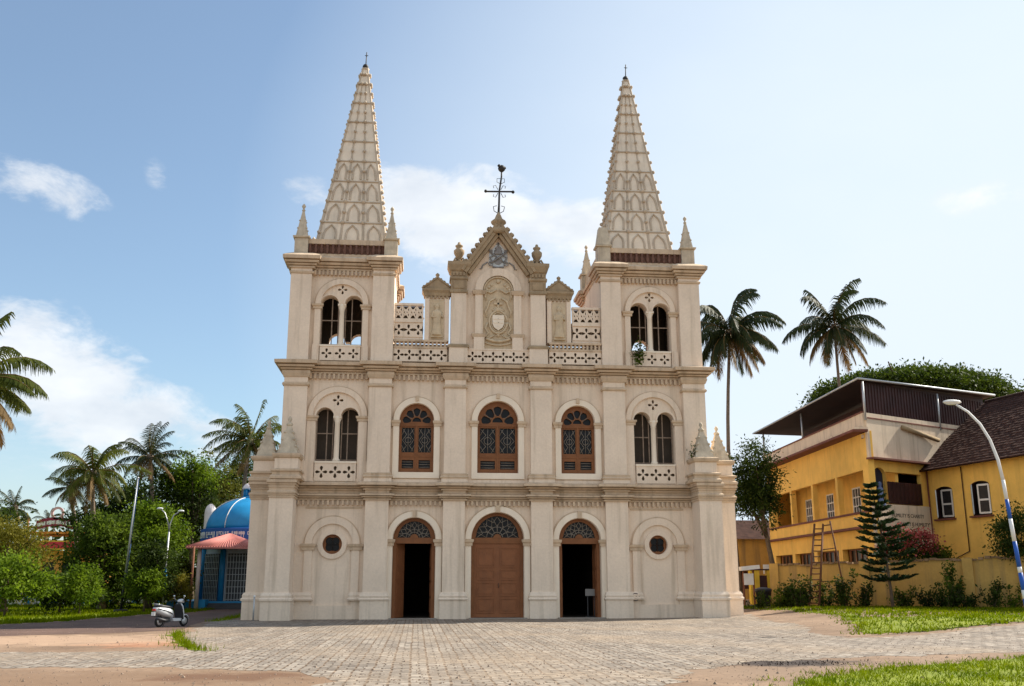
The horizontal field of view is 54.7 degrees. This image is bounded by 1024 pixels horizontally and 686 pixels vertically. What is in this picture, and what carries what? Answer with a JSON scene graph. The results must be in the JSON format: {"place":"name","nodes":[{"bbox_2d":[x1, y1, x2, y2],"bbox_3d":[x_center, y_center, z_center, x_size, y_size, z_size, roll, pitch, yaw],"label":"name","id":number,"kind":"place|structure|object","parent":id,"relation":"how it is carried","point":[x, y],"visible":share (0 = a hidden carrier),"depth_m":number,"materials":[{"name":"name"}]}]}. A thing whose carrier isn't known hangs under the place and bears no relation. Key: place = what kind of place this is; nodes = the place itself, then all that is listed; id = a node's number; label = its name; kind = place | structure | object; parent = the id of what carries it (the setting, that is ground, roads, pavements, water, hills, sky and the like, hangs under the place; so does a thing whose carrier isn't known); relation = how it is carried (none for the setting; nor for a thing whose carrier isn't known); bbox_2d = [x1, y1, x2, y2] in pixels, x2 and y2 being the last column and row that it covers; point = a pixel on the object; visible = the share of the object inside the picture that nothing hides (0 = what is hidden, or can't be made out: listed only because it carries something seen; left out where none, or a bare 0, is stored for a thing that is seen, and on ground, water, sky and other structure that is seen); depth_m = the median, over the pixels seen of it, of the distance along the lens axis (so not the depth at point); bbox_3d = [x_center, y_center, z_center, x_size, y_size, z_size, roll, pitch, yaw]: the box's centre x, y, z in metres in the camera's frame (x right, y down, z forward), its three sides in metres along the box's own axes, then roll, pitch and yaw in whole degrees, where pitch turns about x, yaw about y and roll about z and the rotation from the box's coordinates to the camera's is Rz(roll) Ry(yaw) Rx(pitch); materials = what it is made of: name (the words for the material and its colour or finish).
{"place":"outdoors","nodes":[
{"label":"outdoors","id":0,"kind":"place"},
{"bbox_2d":[1,605,189,622],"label":"lawn","id":1,"kind":"structure","parent":0,"point":[68,615],"depth_m":56.47,"materials":[{"name":"green plant"}]},
{"bbox_2d":[0,487,39,525],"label":"coconut palm","id":2,"kind":"object","parent":1,"relation":"on","point":[15,499],"visible":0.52,"depth_m":93.00,"materials":[{"name":"green plant"}]},
{"bbox_2d":[0,510,64,612],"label":"broadleaf tree","id":3,"kind":"object","parent":1,"relation":"on","point":[7,533],"visible":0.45,"depth_m":57.80,"materials":[{"name":"green plant"}]},
{"bbox_2d":[0,544,67,615],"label":"shrub","id":4,"kind":"object","parent":1,"relation":"on","point":[17,577],"visible":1,"depth_m":52.00,"materials":[{"name":"green plant"}]},
{"bbox_2d":[0,497,67,571],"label":"broadleaf tree","id":5,"kind":"object","parent":1,"relation":"on","point":[5,511],"visible":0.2,"depth_m":73.36,"materials":[{"name":"green plant"}]},
{"bbox_2d":[42,464,86,560],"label":"coconut palm","id":6,"kind":"object","parent":1,"relation":"on","point":[66,483],"visible":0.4,"depth_m":83.21,"materials":[{"name":"green plant"}]},
{"bbox_2d":[28,565,112,613],"bbox_3d":[-25.846,14.131,56.721,5.400,2.846,4.646,1,-14,-5],"label":"shrub","id":7,"kind":"object","parent":1,"relation":"on","point":[59,602],"visible":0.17,"depth_m":56.32,"materials":[{"name":"green plant"}]},
{"bbox_2d":[53,557,109,612],"bbox_3d":[-23.720,13.352,54.401,3.033,3.083,3.410,1,-14,-5],"label":"shrub","id":8,"kind":"object","parent":1,"relation":"on","point":[81,586],"visible":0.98,"depth_m":54.26,"materials":[{"name":"green plant"}]},
{"bbox_2d":[42,503,149,609],"bbox_3d":[-26.081,13.826,63.998,6.201,6.938,6.505,-7,-15,25],"label":"broadleaf tree","id":9,"kind":"object","parent":1,"relation":"on","point":[112,530],"visible":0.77,"depth_m":62.86,"materials":[{"name":"green plant"}]},
{"bbox_2d":[48,444,151,606],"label":"coconut palm","id":10,"kind":"object","parent":1,"relation":"on","point":[99,477],"visible":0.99,"depth_m":69.48,"materials":[{"name":"green plant"}]},
{"bbox_2d":[37,474,179,605],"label":"broadleaf tree","id":11,"kind":"object","parent":1,"relation":"on","point":[129,490],"visible":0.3,"depth_m":74.22,"materials":[{"name":"green plant"}]},
{"bbox_2d":[82,576,141,608],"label":"shrub","id":12,"kind":"object","parent":1,"relation":"on","point":[110,605],"visible":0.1,"depth_m":66.58,"materials":[{"name":"green plant"}]},
{"bbox_2d":[113,477,138,611],"bbox_3d":[-23.543,12.248,60.477,0.840,8.134,0.840,1,-14,-5],"label":"flagpole","id":13,"kind":"object","parent":1,"relation":"on","point":[128,554],"visible":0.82,"depth_m":60.46,"materials":[{"name":"metal"}]},
{"bbox_2d":[117,565,172,611],"bbox_3d":[-22.009,14.639,59.350,3.096,2.912,2.906,11,-17,-38],"label":"shrub","id":14,"kind":"object","parent":1,"relation":"on","point":[148,591],"visible":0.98,"depth_m":59.15,"materials":[{"name":"green plant"}]},
{"bbox_2d":[127,596,175,605],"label":"shrub","id":15,"kind":"object","parent":1,"relation":"on","point":[137,602],"visible":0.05,"depth_m":70.94,"materials":[{"name":"green plant"}]},
{"bbox_2d":[101,493,205,608],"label":"broadleaf tree","id":16,"kind":"object","parent":1,"relation":"on","point":[152,516],"visible":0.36,"depth_m":66.27,"materials":[{"name":"green plant"}]},
{"bbox_2d":[115,421,194,604],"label":"coconut palm","id":17,"kind":"object","parent":1,"relation":"on","point":[160,458],"visible":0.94,"depth_m":78.77,"materials":[{"name":"green plant"}]},
{"bbox_2d":[124,536,188,607],"bbox_3d":[-21.823,14.100,60.595,3.653,4.552,3.280,6,-15,-23],"label":"broadleaf tree","id":18,"kind":"object","parent":1,"relation":"on","point":[158,551],"visible":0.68,"depth_m":60.53,"materials":[{"name":"green plant"}]},
{"bbox_2d":[157,507,183,603],"bbox_3d":[-21.297,13.320,61.048,1.648,6.276,0.233,5,-14,-18],"label":"double lamp","id":19,"kind":"object","parent":1,"relation":"on","point":[159,508],"visible":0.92,"depth_m":61.43,"materials":[{"name":"grey metal"}]},
{"bbox_2d":[118,459,229,600],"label":"broadleaf tree","id":20,"kind":"object","parent":1,"relation":"on","point":[179,496],"visible":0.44,"depth_m":80.57,"materials":[{"name":"green plant"}]},
{"bbox_2d":[151,552,203,607],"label":"shrub","id":21,"kind":"object","parent":1,"relation":"on","point":[186,568],"visible":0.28,"depth_m":66.26,"materials":[{"name":"green plant"}]},
{"bbox_2d":[167,570,194,604],"bbox_3d":[-20.985,15.624,62.886,2.195,2.666,2.187,1,-14,-5],"label":"shrub","id":22,"kind":"object","parent":1,"relation":"on","point":[183,583],"visible":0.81,"depth_m":62.68,"materials":[{"name":"green plant"}]},
{"bbox_2d":[148,447,232,599],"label":"broadleaf tree","id":23,"kind":"object","parent":1,"relation":"on","point":[199,470],"visible":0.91,"depth_m":80.97,"materials":[{"name":"green plant"}]},
{"bbox_2d":[157,446,249,531],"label":"broadleaf tree","id":24,"kind":"object","parent":1,"relation":"on","point":[227,488],"visible":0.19,"depth_m":87.60,"materials":[{"name":"green plant"}]},
{"bbox_2d":[216,456,253,501],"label":"broadleaf tree","id":25,"kind":"object","parent":1,"relation":"on","point":[248,474],"visible":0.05,"depth_m":92.89,"materials":[{"name":"green plant"}]},
{"bbox_2d":[0,602,1023,685],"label":"grass","id":26,"kind":"structure","parent":1,"relation":"on","point":[885,611],"depth_m":34.74,"materials":[{"name":"green plant"}]},
{"bbox_2d":[0,609,240,635],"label":"road","id":27,"kind":"structure","parent":0,"point":[126,624],"depth_m":40.29,"materials":[{"name":"grey asphalt"}]},
{"bbox_2d":[151,595,188,626],"bbox_3d":[-13.442,10.564,39.031,0.751,1.204,1.864,-7,-15,28],"label":"motor scooter","id":28,"kind":"object","parent":27,"relation":"on","point":[166,612],"visible":1,"depth_m":38.79,"materials":[{"name":"metal"}]},
{"bbox_2d":[166,633,202,649],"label":"lawn","id":29,"kind":"structure","parent":0,"point":[183,644],"depth_m":27.50,"materials":[{"name":"green plant"}]},
{"bbox_2d":[0,599,1023,685],"bbox_3d":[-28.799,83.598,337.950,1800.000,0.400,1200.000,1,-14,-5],"label":"ground","id":30,"kind":"structure","parent":0,"point":[106,642],"depth_m":19.91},
{"bbox_2d":[0,311,55,451],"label":"coconut palm","id":31,"kind":"object","parent":30,"relation":"on","point":[22,384],"visible":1,"depth_m":38.01,"materials":[{"name":"green plant"}]},
{"bbox_2d":[32,509,60,550],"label":"coconut palm","id":32,"kind":"object","parent":30,"relation":"on","point":[47,514],"visible":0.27,"depth_m":111.79,"materials":[{"name":"green plant"}]},
{"bbox_2d":[14,507,110,576],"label":"festive building","id":33,"kind":"structure","parent":30,"relation":"on","point":[52,520],"depth_m":99.81,"materials":[{"name":"clear"}]},
{"bbox_2d":[42,562,82,573],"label":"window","id":34,"kind":"structure","parent":33,"relation":"in","point":[51,568],"depth_m":99.88,"materials":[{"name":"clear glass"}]},
{"bbox_2d":[7,593,165,604],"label":"boundary wall","id":35,"kind":"structure","parent":30,"relation":"on","point":[28,602],"depth_m":79.81,"materials":[{"name":"white paint"}]},
{"bbox_2d":[166,477,250,608],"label":"domed chapel","id":36,"kind":"structure","parent":30,"relation":"on","point":[221,546],"depth_m":68.99,"materials":[{"name":"blue paint"}]},
{"bbox_2d":[203,504,215,528],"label":"round topped pillar","id":37,"kind":"structure","parent":36,"relation":"on","point":[210,509],"depth_m":75.81,"materials":[{"name":"white paint"}]},
{"bbox_2d":[202,554,219,600],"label":"door","id":38,"kind":"structure","parent":36,"relation":"in","point":[212,561],"depth_m":69.35,"materials":[{"name":"metal"}]},
{"bbox_2d":[224,554,246,600],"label":"door","id":39,"kind":"structure","parent":36,"relation":"in","point":[235,585],"depth_m":68.75,"materials":[{"name":"metal"}]},
{"bbox_2d":[202,399,281,497],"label":"coconut palm","id":40,"kind":"object","parent":30,"relation":"on","point":[248,437],"visible":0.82,"depth_m":79.09,"materials":[{"name":"green plant"}]},
{"bbox_2d":[1,511,768,594],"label":"treeline","id":41,"kind":"object","parent":30,"relation":"on","point":[65,538],"depth_m":123.20,"materials":[{"name":"green plant"}]},
{"bbox_2d":[240,52,743,620],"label":"church building","id":42,"kind":"structure","parent":30,"relation":"on","point":[498,456],"depth_m":49.77,"materials":[{"name":"beige paint"}]},
{"bbox_2d":[391,518,434,617],"bbox_3d":[-4.820,11.006,48.508,2.050,4.735,0.936,1,-14,-5],"label":"door","id":43,"kind":"structure","parent":42,"relation":"in","point":[412,530],"depth_m":48.37,"materials":[{"name":"brown wood"}]},
{"bbox_2d":[398,404,433,471],"bbox_3d":[-4.784,4.763,49.550,1.720,3.440,0.170,1,-14,-5],"label":"window","id":44,"kind":"structure","parent":42,"relation":"in","point":[416,428],"depth_m":49.55,"materials":[{"name":"brown wood"}]},
{"bbox_2d":[471,513,522,617],"bbox_3d":[-0.731,10.868,48.529,2.570,5.005,0.174,1,-14,-5],"label":"door","id":45,"kind":"structure","parent":42,"relation":"in","point":[497,546],"depth_m":48.48,"materials":[{"name":"brown wood"}]},
{"bbox_2d":[477,402,517,472],"bbox_3d":[-0.732,4.766,49.941,2.040,3.630,0.170,1,-14,-5],"label":"window","id":46,"kind":"structure","parent":42,"relation":"in","point":[497,444],"depth_m":49.93,"materials":[{"name":"brown wood"}]},
{"bbox_2d":[561,407,594,473],"bbox_3d":[3.320,4.934,50.293,1.720,3.440,0.170,1,-14,-5],"label":"window","id":47,"kind":"structure","parent":42,"relation":"in","point":[577,430],"depth_m":50.30,"materials":[{"name":"brown wood"}]},
{"bbox_2d":[559,519,600,616],"bbox_3d":[3.284,11.177,49.251,2.050,4.735,0.936,1,-14,-5],"label":"door","id":48,"kind":"structure","parent":42,"relation":"in","point":[576,531],"depth_m":49.16,"materials":[{"name":"brown wood"}]},
{"bbox_2d":[585,589,594,616],"bbox_3d":[3.905,12.866,48.996,0.600,1.350,0.120,1,-14,-5],"label":"notice board","id":49,"kind":"object","parent":42,"relation":"on","point":[589,592],"visible":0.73,"depth_m":49.03,"materials":[{"name":"metal"}]},
{"bbox_2d":[629,339,646,371],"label":"ledge plant","id":50,"kind":"object","parent":42,"relation":"on","point":[638,355],"visible":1,"depth_m":51.13,"materials":[{"name":"green plant"}]},
{"bbox_2d":[689,441,695,457],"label":"ledge plant","id":51,"kind":"object","parent":42,"relation":"on","point":[693,450],"visible":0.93,"depth_m":49.33,"materials":[{"name":"green plant"}]},
{"bbox_2d":[0,614,1023,685],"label":"paved forecourt","id":52,"kind":"structure","parent":30,"relation":"on","point":[462,659],"depth_m":25.39,"materials":[{"name":"beige stone"}]},
{"bbox_2d":[252,595,255,620],"bbox_3d":[-11.730,12.074,44.977,0.120,1.190,0.104,1,-14,-5],"label":"marker post","id":53,"kind":"object","parent":52,"relation":"on","point":[254,596],"visible":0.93,"depth_m":44.98,"materials":[{"name":"grey metal"}]},
{"bbox_2d":[0,609,1022,685],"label":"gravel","id":54,"kind":"structure","parent":52,"relation":"on","point":[490,656],"depth_m":22.40,"materials":[{"name":"grey gravel"}]},
{"bbox_2d":[700,288,785,600],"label":"coconut palm","id":55,"kind":"object","parent":30,"relation":"on","point":[738,335],"visible":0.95,"depth_m":75.12,"materials":[{"name":"green plant"}]},
{"bbox_2d":[739,565,759,604],"bbox_3d":[13.892,14.308,57.682,1.116,2.684,0.500,1,-14,-5],"label":"white sign","id":56,"kind":"object","parent":30,"relation":"on","point":[748,578],"visible":0.8,"depth_m":57.75,"materials":[{"name":"paint"}]},
{"bbox_2d":[736,520,769,598],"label":"outbuilding","id":57,"kind":"structure","parent":30,"relation":"on","point":[752,547],"depth_m":79.93,"materials":[{"name":"paint"}]},
{"bbox_2d":[741,571,748,588],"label":"window","id":58,"kind":"structure","parent":57,"relation":"in","point":[746,586],"depth_m":79.36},
{"bbox_2d":[748,569,769,604],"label":"gate pier","id":59,"kind":"structure","parent":30,"relation":"on","point":[762,580],"depth_m":59.53,"materials":[{"name":"yellow paint"}]},
{"bbox_2d":[726,433,796,562],"bbox_3d":[14.919,10.579,60.405,5.358,10.503,4.958,1,-14,-5],"label":"broadleaf tree","id":60,"kind":"object","parent":30,"relation":"on","point":[757,498],"visible":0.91,"depth_m":60.17,"materials":[{"name":"green plant"}]},
{"bbox_2d":[763,565,768,573],"bbox_3d":[15.745,14.856,60.298,0.800,2.650,0.140,1,-14,-5],"label":"white sign","id":61,"kind":"object","parent":30,"relation":"on","point":[765,566],"visible":0.14,"depth_m":60.48,"materials":[{"name":"paint"}]},
{"bbox_2d":[778,573,812,606],"bbox_3d":[15.087,13.138,52.398,1.816,1.892,0.880,1,-14,-5],"label":"wall plant","id":62,"kind":"object","parent":30,"relation":"on","point":[793,594],"depth_m":52.32,"materials":[{"name":"green plant"}]},
{"bbox_2d":[699,658,910,667],"bbox_3d":[5.911,6.726,20.765,5.772,0.126,1.872,1,-14,-5],"label":"debris","id":63,"kind":"object","parent":30,"relation":"on","point":[807,662],"visible":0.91,"depth_m":20.73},
{"bbox_2d":[808,521,846,605],"bbox_3d":[16.589,11.909,53.480,2.343,4.599,1.423,5,-15,-20],"label":"ladder","id":64,"kind":"object","parent":30,"relation":"on","point":[820,562],"visible":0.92,"depth_m":53.60,"materials":[{"name":"brown wood"}]},
{"bbox_2d":[782,278,887,386],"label":"coconut palm","id":65,"kind":"object","parent":30,"relation":"on","point":[839,333],"visible":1,"depth_m":95.53,"materials":[{"name":"green plant"}]},
{"bbox_2d":[752,377,995,563],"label":"yellow building","id":66,"kind":"structure","parent":30,"relation":"on","point":[889,437],"depth_m":62.15,"materials":[{"name":"paint"}]},
{"bbox_2d":[782,555,792,563],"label":"lower window","id":67,"kind":"structure","parent":66,"relation":"in","point":[786,559],"depth_m":73.59,"materials":[{"name":"brown wood"}]},
{"bbox_2d":[801,553,814,563],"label":"lower window","id":68,"kind":"structure","parent":66,"relation":"in","point":[806,558],"depth_m":69.08,"materials":[{"name":"brown wood"}]},
{"bbox_2d":[805,499,812,520],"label":"window","id":69,"kind":"structure","parent":66,"relation":"in","point":[809,515],"depth_m":74.37,"materials":[{"name":"white paint"}]},
{"bbox_2d":[826,493,834,517],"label":"window","id":70,"kind":"structure","parent":66,"relation":"in","point":[830,500],"depth_m":69.87,"materials":[{"name":"white paint"}]},
{"bbox_2d":[824,551,839,561],"bbox_3d":[20.790,14.268,63.624,0.080,1.850,3.800,0,-14,-2],"label":"lower window","id":71,"kind":"structure","parent":66,"relation":"in","point":[830,556],"depth_m":64.42,"materials":[{"name":"brown wood"}]},
{"bbox_2d":[852,487,861,512],"bbox_3d":[22.648,10.392,64.835,0.100,1.850,1.500,0,-14,-2],"label":"window","id":72,"kind":"structure","parent":66,"relation":"in","point":[856,500],"depth_m":64.98,"materials":[{"name":"white paint"}]},
{"bbox_2d":[849,548,867,561],"bbox_3d":[20.940,13.183,59.157,0.080,1.850,3.800,0,-14,-2],"label":"lower window","id":73,"kind":"structure","parent":66,"relation":"in","point":[854,555],"depth_m":60.00,"materials":[{"name":"brown wood"}]},
{"bbox_2d":[853,482,917,606],"bbox_3d":[19.235,10.389,51.121,3.134,6.403,3.504,1,-14,-5],"label":"norfolk pine","id":74,"kind":"object","parent":30,"relation":"on","point":[879,539],"visible":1,"depth_m":50.89,"materials":[{"name":"green plant"}]},
{"bbox_2d":[769,556,1023,607],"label":"compound wall","id":75,"kind":"structure","parent":30,"relation":"on","point":[984,571],"depth_m":52.47,"materials":[{"name":"paint"}]},
{"bbox_2d":[865,522,945,560],"bbox_3d":[21.713,12.131,54.281,4.095,4.553,3.660,-7,-15,27],"label":"flowering bush","id":76,"kind":"object","parent":30,"relation":"on","point":[918,535],"visible":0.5,"depth_m":53.89,"materials":[{"name":"red plant"}]},
{"bbox_2d":[789,356,1023,411],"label":"rain tree","id":77,"kind":"object","parent":30,"relation":"on","point":[954,377],"visible":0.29,"depth_m":102.87,"materials":[{"name":"green plant"}]},
{"bbox_2d":[925,542,959,558],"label":"shrub","id":78,"kind":"object","parent":30,"relation":"on","point":[944,553],"visible":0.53,"depth_m":54.09,"materials":[{"name":"green plant"}]},
{"bbox_2d":[939,560,966,606],"bbox_3d":[22.572,12.372,50.703,1.473,2.596,1.210,1,-14,-5],"label":"wall plant","id":79,"kind":"object","parent":30,"relation":"on","point":[947,576],"depth_m":50.60,"materials":[{"name":"green plant"}]},
{"bbox_2d":[919,391,1023,558],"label":"tiled house","id":80,"kind":"structure","parent":30,"relation":"on","point":[966,493],"depth_m":57.01,"materials":[{"name":"yellow paint"}]},
{"bbox_2d":[934,487,956,520],"bbox_3d":[25.538,9.478,58.504,0.850,1.972,1.696,1,-14,-5],"label":"window","id":81,"kind":"structure","parent":80,"relation":"in","point":[944,495],"depth_m":58.26,"materials":[{"name":"white wood"}]},
{"bbox_2d":[969,481,993,517],"bbox_3d":[26.358,8.772,55.706,0.850,2.022,1.696,1,-14,-5],"label":"window","id":82,"kind":"structure","parent":80,"relation":"in","point":[980,490],"depth_m":55.47,"materials":[{"name":"white wood"}]},
{"bbox_2d":[943,400,1023,602],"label":"street lamp","id":83,"kind":"object","parent":30,"relation":"on","point":[1008,509],"visible":1,"depth_m":35.48,"materials":[{"name":"white metal"}]},
{"bbox_2d":[0,0,1023,566],"label":"sky","id":84,"kind":"structure","parent":0,"point":[160,160],"materials":[{"name":"blue"}]},
{"bbox_2d":[748,607,1023,632],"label":"lawn","id":85,"kind":"structure","parent":0,"point":[904,623],"depth_m":35.10,"materials":[{"name":"green plant"}]},
{"bbox_2d":[743,590,771,608],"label":"wall plant","id":86,"kind":"object","parent":85,"relation":"on","point":[760,600],"depth_m":53.00,"materials":[{"name":"green plant"}]},
{"bbox_2d":[755,587,771,605],"bbox_3d":[14.110,14.230,55.498,0.960,1.050,0.960,1,-14,-5],"label":"rubbish bin","id":87,"kind":"object","parent":85,"relation":"on","point":[767,591],"visible":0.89,"depth_m":55.19,"materials":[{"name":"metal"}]},
{"bbox_2d":[766,585,787,606],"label":"wall plant","id":88,"kind":"object","parent":85,"relation":"on","point":[780,601],"depth_m":53.09,"materials":[{"name":"green plant"}]},
{"bbox_2d":[780,585,807,606],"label":"wall plant","id":89,"kind":"object","parent":85,"relation":"on","point":[788,604],"depth_m":52.46,"materials":[{"name":"green plant"}]},
{"bbox_2d":[782,582,814,606],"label":"wall plant","id":90,"kind":"object","parent":85,"relation":"on","point":[807,602],"depth_m":52.57,"materials":[{"name":"green plant"}]},
{"bbox_2d":[813,581,836,606],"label":"wall plant","id":91,"kind":"object","parent":85,"relation":"on","point":[823,600],"depth_m":52.66,"materials":[{"name":"green plant"}]},
{"bbox_2d":[825,568,858,606],"bbox_3d":[17.401,12.900,52.212,1.767,2.139,1.144,5,-15,-20],"label":"wall plant","id":92,"kind":"object","parent":85,"relation":"on","point":[841,592],"depth_m":52.03,"materials":[{"name":"green plant"}]},
{"bbox_2d":[845,580,875,606],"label":"wall plant","id":93,"kind":"object","parent":85,"relation":"on","point":[865,601],"depth_m":51.41,"materials":[{"name":"green plant"}]},
{"bbox_2d":[886,584,915,606],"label":"wall plant","id":94,"kind":"object","parent":85,"relation":"on","point":[902,599],"depth_m":51.30,"materials":[{"name":"green plant"}]},
{"bbox_2d":[911,585,941,607],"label":"wall plant","id":95,"kind":"object","parent":85,"relation":"on","point":[926,601],"depth_m":50.66,"materials":[{"name":"green plant"}]},
{"bbox_2d":[929,581,964,607],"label":"wall plant","id":96,"kind":"object","parent":85,"relation":"on","point":[943,602],"depth_m":50.06,"materials":[{"name":"green plant"}]},
{"bbox_2d":[953,592,980,607],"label":"wall plant","id":97,"kind":"object","parent":85,"relation":"on","point":[971,601],"depth_m":49.81,"materials":[{"name":"green plant"}]},
{"bbox_2d":[975,576,1003,607],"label":"wall plant","id":98,"kind":"object","parent":85,"relation":"on","point":[996,590],"depth_m":49.37,"materials":[{"name":"green plant"}]},
{"bbox_2d":[982,499,1023,564],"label":"shrub","id":99,"kind":"object","parent":85,"relation":"on","point":[1003,526],"visible":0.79,"depth_m":50.19,"materials":[{"name":"green plant"}]},
{"bbox_2d":[992,583,1023,607],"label":"wall plant","id":100,"kind":"object","parent":85,"relation":"on","point":[1012,603],"depth_m":49.32,"materials":[{"name":"green plant"}]},
{"bbox_2d":[797,658,1023,685],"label":"lawn","id":101,"kind":"structure","parent":0,"point":[930,674],"depth_m":17.67,"materials":[{"name":"green plant"}]}
]}

